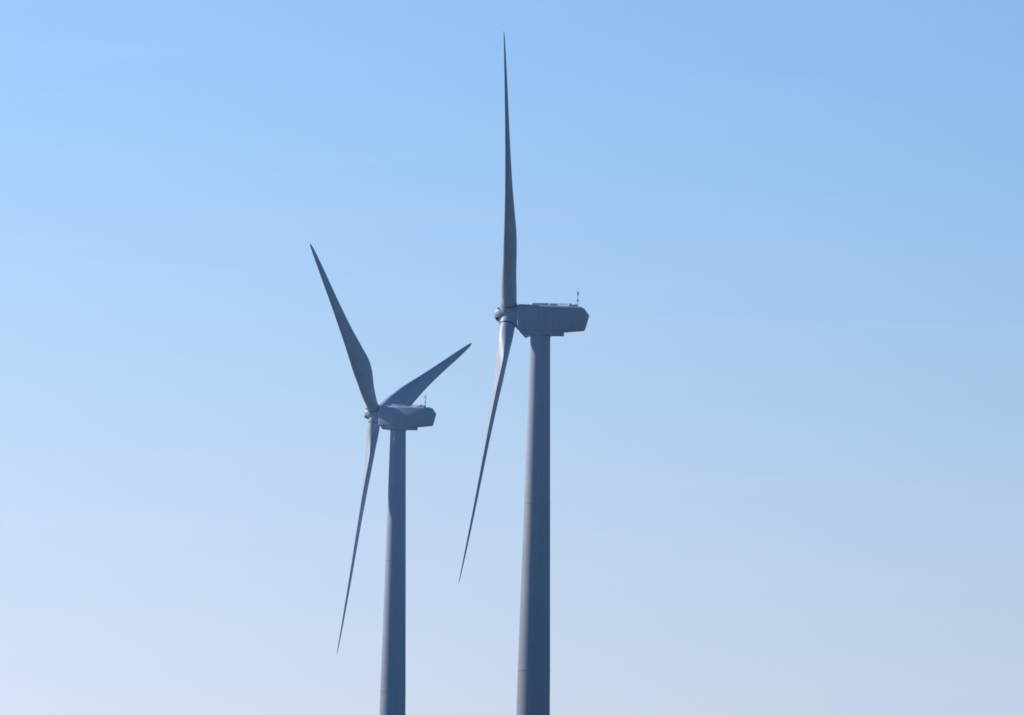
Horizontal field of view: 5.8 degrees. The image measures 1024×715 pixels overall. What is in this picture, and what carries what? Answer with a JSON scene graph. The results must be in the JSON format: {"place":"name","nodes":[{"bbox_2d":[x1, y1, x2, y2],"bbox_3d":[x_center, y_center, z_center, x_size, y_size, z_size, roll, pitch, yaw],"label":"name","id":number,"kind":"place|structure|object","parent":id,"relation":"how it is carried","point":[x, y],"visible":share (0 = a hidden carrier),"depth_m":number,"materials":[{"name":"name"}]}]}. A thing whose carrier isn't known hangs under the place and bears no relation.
{"place":"outdoors","nodes":[
{"label":"outdoors","id":0,"kind":"place"},
{"bbox_2d":[0,0,1023,714],"label":"sky","id":1,"kind":"structure","parent":0,"point":[787,409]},
{"label":"ground","id":2,"kind":"structure","parent":0,"visible":0},
{"bbox_2d":[310,244,471,714],"bbox_3d":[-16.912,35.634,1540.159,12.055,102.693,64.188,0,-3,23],"label":"turbine","id":3,"kind":"object","parent":2,"relation":"on","point":[396,413],"visible":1,"depth_m":1535.66,"materials":[{"name":"grey metal"}]},
{"bbox_2d":[459,34,588,714],"bbox_3d":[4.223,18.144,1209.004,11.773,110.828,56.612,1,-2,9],"label":"turbine","id":4,"kind":"object","parent":2,"relation":"on","point":[540,324],"visible":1,"depth_m":1198.21,"materials":[{"name":"paint"}]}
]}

